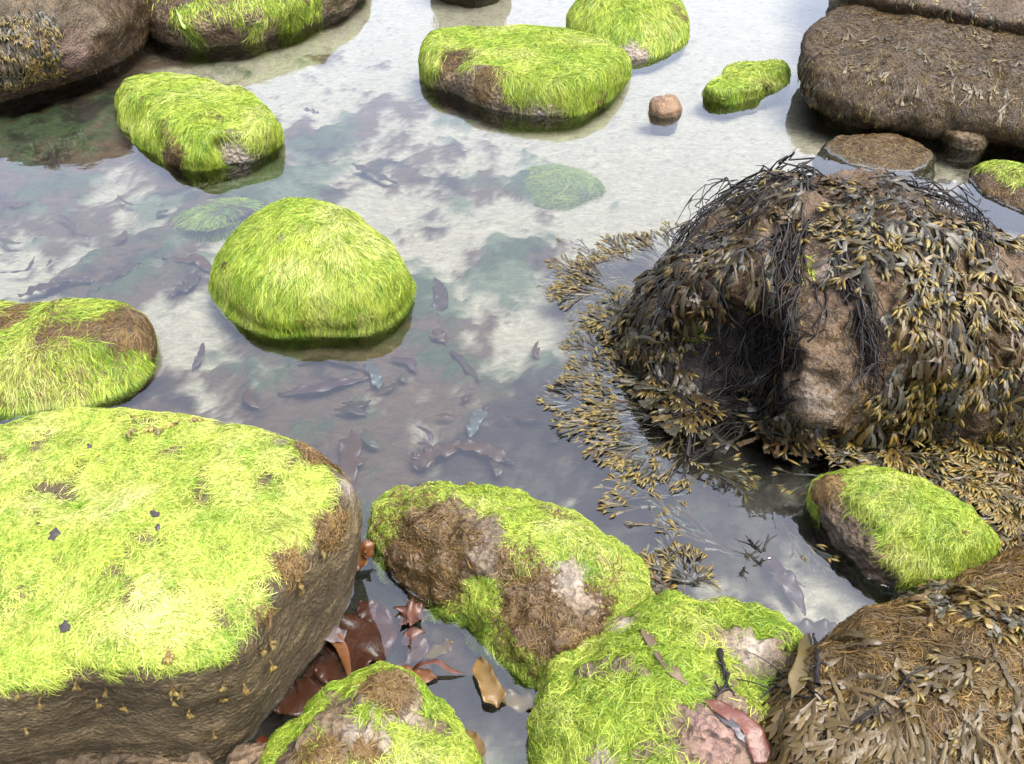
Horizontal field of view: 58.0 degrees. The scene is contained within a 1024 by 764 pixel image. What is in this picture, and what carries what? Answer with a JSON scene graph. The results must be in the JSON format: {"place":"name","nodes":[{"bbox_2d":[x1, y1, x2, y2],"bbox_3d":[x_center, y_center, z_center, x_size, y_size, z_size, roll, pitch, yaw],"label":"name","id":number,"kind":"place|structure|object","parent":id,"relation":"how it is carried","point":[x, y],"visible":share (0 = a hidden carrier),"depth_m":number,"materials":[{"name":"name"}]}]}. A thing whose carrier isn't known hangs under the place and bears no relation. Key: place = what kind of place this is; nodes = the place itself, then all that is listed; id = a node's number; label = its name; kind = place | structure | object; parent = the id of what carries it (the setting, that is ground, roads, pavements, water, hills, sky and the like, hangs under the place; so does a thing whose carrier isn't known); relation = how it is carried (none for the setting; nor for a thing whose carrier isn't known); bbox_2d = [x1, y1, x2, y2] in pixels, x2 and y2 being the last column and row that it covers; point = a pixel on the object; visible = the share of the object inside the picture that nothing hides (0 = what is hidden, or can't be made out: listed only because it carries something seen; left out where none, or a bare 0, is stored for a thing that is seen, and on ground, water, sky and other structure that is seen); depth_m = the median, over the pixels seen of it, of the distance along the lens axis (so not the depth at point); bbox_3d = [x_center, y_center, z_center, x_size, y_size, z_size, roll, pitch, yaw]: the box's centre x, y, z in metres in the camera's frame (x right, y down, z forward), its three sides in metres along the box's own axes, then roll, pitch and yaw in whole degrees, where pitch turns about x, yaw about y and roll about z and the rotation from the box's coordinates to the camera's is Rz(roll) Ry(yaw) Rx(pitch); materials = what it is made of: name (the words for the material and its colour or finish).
{"place":"outdoors","nodes":[
{"label":"outdoors","id":0,"kind":"place"},
{"bbox_2d":[0,0,1023,763],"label":"sandy pool bed","id":1,"kind":"object","parent":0,"point":[466,222],"visible":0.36,"depth_m":3.21,"materials":[{"name":"sand"}]},
{"bbox_2d":[0,237,21,244],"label":"weed scrap","id":2,"kind":"object","parent":1,"relation":"on","point":[5,241],"visible":1,"depth_m":3.14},
{"bbox_2d":[3,201,29,206],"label":"weed scrap","id":3,"kind":"object","parent":1,"relation":"on","point":[18,204],"visible":1,"depth_m":3.34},
{"bbox_2d":[0,256,34,272],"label":"sunken kelp","id":4,"kind":"object","parent":1,"relation":"on","point":[31,263],"visible":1,"depth_m":3.00},
{"bbox_2d":[18,279,69,296],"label":"sunken kelp","id":5,"kind":"object","parent":1,"relation":"on","point":[40,287],"visible":1,"depth_m":2.93},
{"bbox_2d":[56,214,75,231],"bbox_3d":[-1.562,-0.565,3.251,0.022,0.010,0.167,-31,49,-32],"label":"weed scrap","id":6,"kind":"object","parent":1,"relation":"on","point":[72,224],"visible":1,"depth_m":3.24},
{"bbox_2d":[42,275,94,283],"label":"sunken kelp","id":7,"kind":"object","parent":1,"relation":"on","point":[72,278],"visible":1,"depth_m":2.96},
{"bbox_2d":[0,0,149,109],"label":"boulder","id":8,"kind":"object","parent":1,"relation":"on","point":[51,49],"visible":0.98,"depth_m":3.92,"materials":[{"name":"stone"}]},
{"bbox_2d":[0,297,160,423],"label":"boulder","id":9,"kind":"object","parent":1,"relation":"on","point":[65,352],"visible":0.94,"depth_m":2.45,"materials":[{"name":"plant"}]},
{"bbox_2d":[86,260,141,295],"bbox_3d":[-1.285,-0.343,2.982,0.058,0.028,0.232,23,45,25],"label":"sunken kelp","id":10,"kind":"object","parent":1,"relation":"on","point":[111,274],"visible":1,"depth_m":2.98},
{"bbox_2d":[114,230,127,241],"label":"weed scrap","id":11,"kind":"object","parent":1,"relation":"on","point":[123,234],"visible":1,"depth_m":3.16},
{"bbox_2d":[39,751,213,763],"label":"stone","id":12,"kind":"object","parent":1,"relation":"on","point":[199,757],"visible":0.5,"depth_m":1.58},
{"bbox_2d":[117,194,137,205],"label":"weed scrap","id":13,"kind":"object","parent":1,"relation":"on","point":[122,200],"visible":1,"depth_m":3.35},
{"bbox_2d":[156,209,167,216],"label":"weed scrap","id":14,"kind":"object","parent":1,"relation":"on","point":[159,212],"visible":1,"depth_m":3.29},
{"bbox_2d":[0,407,362,763],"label":"boulder","id":15,"kind":"object","parent":1,"relation":"on","point":[207,617],"visible":0.99,"depth_m":1.53,"materials":[{"name":"plant"}]},
{"bbox_2d":[48,528,60,540],"bbox_3d":[-0.755,0.251,1.524,0.019,0.005,0.026,14,42,16],"label":"dark flake","id":16,"kind":"object","parent":15,"relation":"on","point":[54,533],"visible":1,"depth_m":1.52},
{"bbox_2d":[59,620,70,632],"bbox_3d":[-0.678,0.371,1.401,0.016,0.006,0.021,-19,43,-21],"label":"dark flake","id":17,"kind":"object","parent":15,"relation":"on","point":[64,626],"visible":1,"depth_m":1.40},
{"bbox_2d":[150,510,159,517],"bbox_3d":[-0.603,0.222,1.556,0.018,0.005,0.017,0,40,0],"label":"dark flake","id":18,"kind":"object","parent":15,"relation":"on","point":[153,513],"visible":1,"depth_m":1.55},
{"bbox_2d":[161,253,211,271],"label":"sunken kelp","id":19,"kind":"object","parent":1,"relation":"on","point":[201,261],"visible":0.89,"depth_m":3.05},
{"bbox_2d":[171,265,201,297],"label":"sunken kelp","id":20,"kind":"object","parent":1,"relation":"on","point":[189,281],"visible":1,"depth_m":2.95},
{"bbox_2d":[192,342,204,369],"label":"sunken kelp","id":21,"kind":"object","parent":1,"relation":"on","point":[198,358],"visible":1,"depth_m":2.65},
{"bbox_2d":[114,71,284,182],"bbox_3d":[-1.287,-1.061,3.746,0.542,0.298,0.940,-24,46,-26],"label":"boulder","id":22,"kind":"object","parent":1,"relation":"on","point":[192,128],"visible":0.99,"depth_m":3.51,"materials":[{"name":"plant"}]},
{"bbox_2d":[197,181,216,187],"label":"weed scrap","id":23,"kind":"object","parent":1,"relation":"on","point":[203,183],"visible":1,"depth_m":3.46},
{"bbox_2d":[172,197,263,242],"bbox_3d":[-1.038,-0.575,3.279,0.364,0.148,0.310,0,40,0],"label":"stone","id":24,"kind":"object","parent":1,"relation":"on","point":[221,218],"visible":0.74,"depth_m":3.20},
{"bbox_2d":[225,742,267,763],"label":"stone","id":25,"kind":"object","parent":1,"relation":"on","point":[249,753],"visible":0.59,"depth_m":1.62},
{"bbox_2d":[256,735,268,742],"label":"kelp blade","id":26,"kind":"object","parent":25,"relation":"on","point":[261,739],"visible":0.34,"depth_m":1.67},
{"bbox_2d":[242,388,259,408],"bbox_3d":[-0.720,0.045,2.524,0.034,0.011,0.099,-19,44,-22],"label":"weed scrap","id":27,"kind":"object","parent":1,"relation":"on","point":[247,396],"visible":1,"depth_m":2.51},
{"bbox_2d":[146,0,361,58],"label":"boulder","id":28,"kind":"object","parent":1,"relation":"on","point":[227,29],"visible":0.88,"depth_m":4.38,"materials":[{"name":"plant"}]},
{"bbox_2d":[176,9,192,38],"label":"kelp blade","id":29,"kind":"object","parent":28,"relation":"on","point":[183,25],"visible":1,"depth_m":4.27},
{"bbox_2d":[273,676,324,716],"bbox_3d":[-0.434,0.611,1.792,0.135,0.016,0.085,0,40,0],"label":"kelp blade","id":30,"kind":"object","parent":1,"relation":"on","point":[300,693],"visible":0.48,"depth_m":1.79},
{"bbox_2d":[303,107,318,113],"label":"sunken kelp","id":31,"kind":"object","parent":1,"relation":"on","point":[312,110],"visible":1,"depth_m":3.96},
{"bbox_2d":[207,197,416,350],"bbox_3d":[-0.617,-0.330,2.823,0.656,0.361,0.545,0,40,0],"label":"boulder","id":32,"kind":"object","parent":1,"relation":"on","point":[288,273],"visible":0.98,"depth_m":2.66,"materials":[{"name":"plant"}]},
{"bbox_2d":[278,376,369,394],"bbox_3d":[-0.518,0.015,2.558,0.257,0.020,0.039,-10,41,-12],"label":"sunken kelp","id":33,"kind":"object","parent":1,"relation":"on","point":[319,387],"visible":1,"depth_m":2.55},
{"bbox_2d":[287,355,364,368],"bbox_3d":[-0.521,-0.058,2.645,0.242,0.018,0.046,3,40,4],"label":"sunken kelp","id":34,"kind":"object","parent":1,"relation":"on","point":[330,358],"visible":1,"depth_m":2.64},
{"bbox_2d":[303,654,369,685],"bbox_3d":[-0.364,0.581,1.862,0.156,0.033,0.114,15,42,17],"label":"kelp blade","id":35,"kind":"object","parent":1,"relation":"on","point":[310,672],"visible":0.17,"depth_m":1.86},
{"bbox_2d":[334,406,367,414],"bbox_3d":[-0.433,0.076,2.486,0.096,0.013,0.027,10,41,11],"label":"weed scrap","id":36,"kind":"object","parent":1,"relation":"on","point":[354,410],"visible":1,"depth_m":2.48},
{"bbox_2d":[339,430,362,486],"bbox_3d":[-0.415,0.207,2.327,0.063,0.029,0.263,0,40,0],"label":"sunken kelp","id":37,"kind":"object","parent":1,"relation":"on","point":[350,446],"visible":0.68,"depth_m":2.35},
{"bbox_2d":[342,400,370,407],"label":"weed scrap","id":38,"kind":"object","parent":1,"relation":"on","point":[357,404],"visible":1,"depth_m":2.50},
{"bbox_2d":[315,604,401,683],"bbox_3d":[-0.319,0.535,1.888,0.139,0.063,0.210,22,45,24],"label":"kelp blade","id":39,"kind":"object","parent":1,"relation":"on","point":[368,642],"visible":0.73,"depth_m":1.88,"materials":[{"name":"plant"}]},
{"bbox_2d":[355,458,366,465],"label":"weed scrap","id":40,"kind":"object","parent":1,"relation":"on","point":[360,461],"visible":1,"depth_m":2.34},
{"bbox_2d":[356,598,380,621],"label":"kelp blade","id":41,"kind":"object","parent":1,"relation":"on","point":[365,610],"visible":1,"depth_m":1.95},
{"bbox_2d":[360,428,380,447],"bbox_3d":[-0.374,0.147,2.402,0.033,0.013,0.090,-23,45,-25],"label":"weed scrap","id":42,"kind":"object","parent":1,"relation":"on","point":[366,437],"visible":1,"depth_m":2.39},
{"bbox_2d":[260,660,482,763],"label":"boulder","id":43,"kind":"object","parent":1,"relation":"on","point":[381,712],"visible":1,"depth_m":1.60,"materials":[{"name":"plant"}]},
{"bbox_2d":[465,730,485,757],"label":"kelp blade","id":44,"kind":"object","parent":43,"relation":"on","point":[479,744],"visible":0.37,"depth_m":1.69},
{"bbox_2d":[365,360,383,388],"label":"sunken kelp","id":45,"kind":"object","parent":1,"relation":"on","point":[377,380],"visible":1,"depth_m":2.59},
{"bbox_2d":[352,163,397,184],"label":"sunken kelp","id":46,"kind":"object","parent":1,"relation":"on","point":[374,172],"visible":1,"depth_m":3.52},
{"bbox_2d":[374,379,398,391],"bbox_3d":[-0.340,0.012,2.562,0.084,0.011,0.031,-29,48,-30],"label":"weed scrap","id":47,"kind":"object","parent":1,"relation":"on","point":[392,385],"visible":1,"depth_m":2.55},
{"bbox_2d":[399,373,407,381],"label":"weed scrap","id":48,"kind":"object","parent":1,"relation":"on","point":[402,377],"visible":1,"depth_m":2.59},
{"bbox_2d":[391,356,417,371],"bbox_3d":[-0.306,-0.055,2.643,0.109,0.012,0.024,27,47,29],"label":"weed scrap","id":49,"kind":"object","parent":1,"relation":"on","point":[411,365],"visible":1,"depth_m":2.64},
{"bbox_2d":[395,613,432,670],"bbox_3d":[-0.211,0.559,1.917,0.088,0.018,0.198,-8,41,-10],"label":"kelp blade","id":50,"kind":"object","parent":1,"relation":"on","point":[414,663],"visible":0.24,"depth_m":1.89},
{"bbox_2d":[401,626,428,664],"bbox_3d":[-0.197,0.535,1.876,0.056,0.050,0.062,-9,41,-11],"label":"kelp blade","id":51,"kind":"object","parent":50,"relation":"on","point":[414,639],"visible":0.98,"depth_m":1.87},
{"bbox_2d":[422,637,451,658],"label":"kelp blade","id":52,"kind":"object","parent":51,"relation":"on","point":[436,650],"visible":1,"depth_m":1.87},
{"bbox_2d":[410,447,432,471],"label":"sunken kelp","id":53,"kind":"object","parent":1,"relation":"on","point":[425,460],"visible":0.98,"depth_m":2.33},
{"bbox_2d":[416,426,433,443],"bbox_3d":[-0.224,0.132,2.419,0.018,0.010,0.083,-24,45,-26],"label":"weed scrap","id":54,"kind":"object","parent":1,"relation":"on","point":[429,434],"visible":1,"depth_m":2.41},
{"bbox_2d":[429,329,447,342],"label":"sunken kelp","id":55,"kind":"object","parent":1,"relation":"on","point":[438,335],"visible":1,"depth_m":2.73},
{"bbox_2d":[417,440,460,462],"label":"sunken kelp","id":56,"kind":"object","parent":1,"relation":"on","point":[443,450],"visible":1,"depth_m":2.36},
{"bbox_2d":[432,277,448,315],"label":"sunken kelp","id":57,"kind":"object","parent":1,"relation":"on","point":[439,303],"visible":1,"depth_m":2.88},
{"bbox_2d":[436,412,454,417],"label":"weed scrap","id":58,"kind":"object","parent":1,"relation":"on","point":[446,414],"visible":1,"depth_m":2.47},
{"bbox_2d":[445,346,481,383],"bbox_3d":[-0.140,-0.055,2.637,0.023,0.017,0.203,-23,45,-25],"label":"sunken kelp","id":59,"kind":"object","parent":1,"relation":"on","point":[467,367],"visible":1,"depth_m":2.63},
{"bbox_2d":[440,0,498,7],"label":"boulder","id":60,"kind":"object","parent":1,"relation":"on","point":[473,3],"visible":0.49,"depth_m":5.08,"materials":[{"name":"stone"}]},
{"bbox_2d":[466,410,487,437],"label":"sunken kelp","id":61,"kind":"object","parent":1,"relation":"on","point":[475,420],"visible":1,"depth_m":2.44},
{"bbox_2d":[444,438,513,463],"bbox_3d":[-0.081,0.172,2.370,0.193,0.023,0.047,16,43,18],"label":"sunken kelp","id":62,"kind":"object","parent":1,"relation":"on","point":[495,453],"visible":1,"depth_m":2.36},
{"bbox_2d":[490,460,503,477],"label":"weed scrap","id":63,"kind":"object","parent":1,"relation":"on","point":[497,467],"visible":1,"depth_m":2.31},
{"bbox_2d":[364,480,656,695],"bbox_3d":[-0.012,0.382,2.026,0.702,0.301,0.429,29,48,30],"label":"boulder","id":64,"kind":"object","parent":1,"relation":"on","point":[519,588],"visible":0.91,"depth_m":1.89,"materials":[{"name":"plant"}]},
{"bbox_2d":[418,24,631,130],"bbox_3d":[0.058,-1.369,4.111,0.960,0.301,0.870,0,40,0],"label":"boulder","id":65,"kind":"object","parent":1,"relation":"on","point":[523,77],"visible":0.98,"depth_m":3.89,"materials":[{"name":"plant"}]},
{"bbox_2d":[515,413,543,420],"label":"weed scrap","id":66,"kind":"object","parent":1,"relation":"on","point":[523,416],"visible":1,"depth_m":2.46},
{"bbox_2d":[532,340,540,359],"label":"weed scrap","id":67,"kind":"object","parent":1,"relation":"on","point":[535,354],"visible":1,"depth_m":2.67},
{"bbox_2d":[548,426,562,443],"bbox_3d":[0.120,0.138,2.412,0.028,0.012,0.074,16,43,18],"label":"weed scrap","id":68,"kind":"object","parent":1,"relation":"on","point":[556,437],"visible":0.84,"depth_m":2.40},
{"bbox_2d":[522,163,605,210],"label":"stone","id":69,"kind":"object","parent":1,"relation":"on","point":[556,186],"visible":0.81,"depth_m":3.43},
{"bbox_2d":[566,0,689,72],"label":"boulder","id":70,"kind":"object","parent":1,"relation":"on","point":[647,36],"visible":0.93,"depth_m":4.38,"materials":[{"name":"plant"}]},
{"bbox_2d":[525,589,802,763],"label":"boulder","id":71,"kind":"object","parent":1,"relation":"on","point":[614,692],"visible":0.77,"depth_m":1.64,"materials":[{"name":"plant"}]},
{"bbox_2d":[640,625,688,685],"bbox_3d":[0.267,0.495,1.693,0.028,0.060,0.184,-12,42,-14],"label":"kelp blade","id":72,"kind":"object","parent":71,"relation":"on","point":[649,638],"visible":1,"depth_m":1.66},
{"bbox_2d":[714,648,734,696],"bbox_3d":[0.370,0.519,1.649,0.039,0.029,0.112,0,40,0],"label":"black twig","id":73,"kind":"object","parent":71,"relation":"on","point":[726,673],"visible":1,"depth_m":1.64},
{"bbox_2d":[715,712,745,742],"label":"kelp blade","id":74,"kind":"object","parent":71,"relation":"on","point":[735,727],"visible":1,"depth_m":1.56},
{"bbox_2d":[704,700,770,763],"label":"kelp blade","id":75,"kind":"object","parent":71,"relation":"on","point":[759,748],"visible":1,"depth_m":1.56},
{"bbox_2d":[648,94,682,135],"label":"stone","id":76,"kind":"object","parent":1,"relation":"on","point":[665,112],"visible":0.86,"depth_m":3.79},
{"bbox_2d":[701,59,791,118],"bbox_3d":[1.044,-1.283,4.074,0.572,0.209,0.257,-26,46,-27],"label":"boulder","id":77,"kind":"object","parent":1,"relation":"on","point":[738,89],"visible":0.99,"depth_m":3.96,"materials":[{"name":"plant"}]},
{"bbox_2d":[534,147,1023,494],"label":"boulder","id":78,"kind":"object","parent":1,"relation":"on","point":[861,308],"visible":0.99,"depth_m":2.27,"materials":[{"name":"plant"}]},
{"bbox_2d":[764,550,805,615],"bbox_3d":[0.609,0.437,2.049,0.041,0.020,0.186,-8,41,-10],"label":"sunken kelp","id":79,"kind":"object","parent":1,"relation":"on","point":[792,590],"visible":0.96,"depth_m":2.04},
{"bbox_2d":[769,569,805,587],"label":"sunken kelp","id":80,"kind":"object","parent":1,"relation":"on","point":[785,573],"visible":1,"depth_m":2.06},
{"bbox_2d":[796,618,836,642],"bbox_3d":[0.645,0.526,1.948,0.129,0.027,0.058,0,40,0],"label":"sunken kelp","id":81,"kind":"object","parent":1,"relation":"on","point":[821,629],"visible":0.45,"depth_m":1.95},
{"bbox_2d":[812,133,935,185],"bbox_3d":[1.412,-0.840,3.573,0.497,0.178,0.383,0,40,0],"label":"stone","id":82,"kind":"object","parent":1,"relation":"on","point":[899,155],"visible":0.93,"depth_m":3.50,"materials":[{"name":"stone"}]},
{"bbox_2d":[735,545,1023,763],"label":"boulder","id":83,"kind":"object","parent":1,"relation":"on","point":[930,671],"visible":0.94,"depth_m":1.55,"materials":[{"name":"plant"}]},
{"bbox_2d":[788,633,812,698],"bbox_3d":[0.538,0.520,1.713,0.033,0.182,0.284,18,43,21],"label":"kelp blade","id":84,"kind":"object","parent":83,"relation":"on","point":[796,673],"visible":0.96,"depth_m":1.61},
{"bbox_2d":[807,633,828,686],"bbox_3d":[0.563,0.508,1.704,0.034,0.196,0.251,18,43,20],"label":"black twig","id":85,"kind":"object","parent":83,"relation":"on","point":[816,682],"visible":0.94,"depth_m":1.59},
{"bbox_2d":[804,464,1000,604],"bbox_3d":[0.881,0.353,2.069,0.416,0.283,0.345,0,40,0],"label":"boulder","id":86,"kind":"object","parent":1,"relation":"on","point":[886,534],"visible":0.89,"depth_m":1.98,"materials":[{"name":"plant"}]},
{"bbox_2d":[797,3,1023,163],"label":"boulder","id":87,"kind":"object","parent":1,"relation":"on","point":[924,81],"visible":0.9,"depth_m":3.65,"materials":[{"name":"stone"}]},
{"bbox_2d":[828,0,1023,35],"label":"boulder","id":88,"kind":"object","parent":1,"relation":"on","point":[1000,15],"visible":0.23,"depth_m":3.90,"materials":[{"name":"stone"}]},
{"bbox_2d":[938,129,989,168],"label":"stone","id":89,"kind":"object","parent":1,"relation":"on","point":[962,150],"visible":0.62,"depth_m":3.57,"materials":[{"name":"stone"}]},
{"bbox_2d":[968,159,1023,232],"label":"stone","id":90,"kind":"object","parent":1,"relation":"on","point":[996,186],"visible":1,"depth_m":3.28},
{"bbox_2d":[979,410,1023,463],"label":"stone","id":91,"kind":"object","parent":1,"relation":"on","point":[1007,431],"visible":0.19,"depth_m":2.25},
{"label":"water","id":92,"kind":"structure","parent":0,"visible":0},
{"bbox_2d":[324,625,346,642],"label":"kelp blade","id":93,"kind":"object","parent":92,"relation":"on","point":[332,637],"visible":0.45,"depth_m":1.86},
{"bbox_2d":[331,633,350,675],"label":"kelp blade","id":94,"kind":"object","parent":92,"relation":"on","point":[342,649],"visible":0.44,"depth_m":1.83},
{"bbox_2d":[357,539,374,570],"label":"kelp blade","id":95,"kind":"object","parent":92,"relation":"on","point":[367,548],"visible":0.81,"depth_m":2.00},
{"bbox_2d":[393,598,429,626],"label":"kelp blade","id":96,"kind":"object","parent":92,"relation":"on","point":[411,613],"visible":1,"depth_m":1.91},
{"bbox_2d":[402,665,437,683],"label":"kelp blade","id":97,"kind":"object","parent":92,"relation":"on","point":[426,675],"visible":0.48,"depth_m":1.80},
{"bbox_2d":[412,659,464,673],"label":"kelp blade","id":98,"kind":"object","parent":92,"relation":"on","point":[445,666],"visible":0.93,"depth_m":1.80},
{"bbox_2d":[472,656,506,707],"bbox_3d":[-0.049,0.578,1.784,0.047,0.023,0.119,-16,43,-18],"label":"kelp blade","id":99,"kind":"object","parent":92,"relation":"on","point":[493,691],"visible":1,"depth_m":1.78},
{"bbox_2d":[502,689,534,713],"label":"kelp blade","id":100,"kind":"object","parent":92,"relation":"on","point":[518,703],"visible":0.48,"depth_m":1.77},
{"bbox_2d":[537,270,574,297],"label":"floating wrack","id":101,"kind":"object","parent":92,"relation":"on","point":[538,286],"visible":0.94,"depth_m":2.85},
{"bbox_2d":[594,467,670,518],"bbox_3d":[0.278,0.275,2.163,0.190,0.020,0.162,21,44,23],"label":"floating wrack","id":102,"kind":"object","parent":92,"relation":"on","point":[608,504],"visible":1,"depth_m":2.17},
{"bbox_2d":[602,448,693,501],"bbox_3d":[0.314,0.222,2.229,0.209,0.017,0.148,-10,41,-12],"label":"floating wrack","id":103,"kind":"object","parent":92,"relation":"on","point":[624,487],"visible":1,"depth_m":2.22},
{"bbox_2d":[631,475,685,495],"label":"floating wrack","id":104,"kind":"object","parent":92,"relation":"on","point":[634,491],"visible":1,"depth_m":2.18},
{"bbox_2d":[636,543,683,592],"bbox_3d":[0.316,0.409,2.003,0.120,0.024,0.164,5,40,6],"label":"floating wrack","id":105,"kind":"object","parent":92,"relation":"on","point":[673,586],"visible":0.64,"depth_m":2.02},
{"bbox_2d":[638,539,721,593],"bbox_3d":[0.344,0.421,1.981,0.204,0.031,0.211,0,40,0],"label":"floating wrack","id":106,"kind":"object","parent":92,"relation":"on","point":[652,562],"visible":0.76,"depth_m":2.00,"materials":[{"name":"plant"}]},
{"bbox_2d":[652,530,723,587],"bbox_3d":[0.349,0.405,2.013,0.152,0.015,0.174,-25,46,-26],"label":"floating wrack","id":107,"kind":"object","parent":92,"relation":"on","point":[662,545],"visible":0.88,"depth_m":2.03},
{"bbox_2d":[625,490,753,562],"bbox_3d":[0.395,0.346,2.081,0.161,0.020,0.292,-32,50,-32],"label":"floating wrack","id":108,"kind":"object","parent":92,"relation":"on","point":[678,525],"visible":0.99,"depth_m":2.10,"materials":[{"name":"plant"}]},
{"bbox_2d":[687,453,760,503],"bbox_3d":[0.532,0.213,2.241,0.124,0.017,0.191,-30,48,-31],"label":"floating wrack","id":109,"kind":"object","parent":92,"relation":"on","point":[722,475],"visible":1,"depth_m":2.23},
{"bbox_2d":[735,534,776,552],"bbox_3d":[0.533,0.353,2.026,0.088,0.031,0.049,10,41,12],"label":"black twig","id":110,"kind":"object","parent":92,"relation":"on","point":[754,546],"visible":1,"depth_m":2.02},
{"bbox_2d":[770,465,834,495],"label":"floating wrack","id":111,"kind":"object","parent":92,"relation":"on","point":[780,485],"visible":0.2,"depth_m":2.22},
{"bbox_2d":[780,520,840,573],"bbox_3d":[0.640,0.371,2.053,0.098,0.015,0.166,-30,48,-31],"label":"floating wrack","id":112,"kind":"object","parent":92,"relation":"on","point":[823,554],"visible":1,"depth_m":2.04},
{"bbox_2d":[824,437,1023,552],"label":"floating wrack mat","id":113,"kind":"object","parent":92,"relation":"on","point":[994,495],"visible":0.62,"depth_m":2.21,"materials":[{"name":"plant"}]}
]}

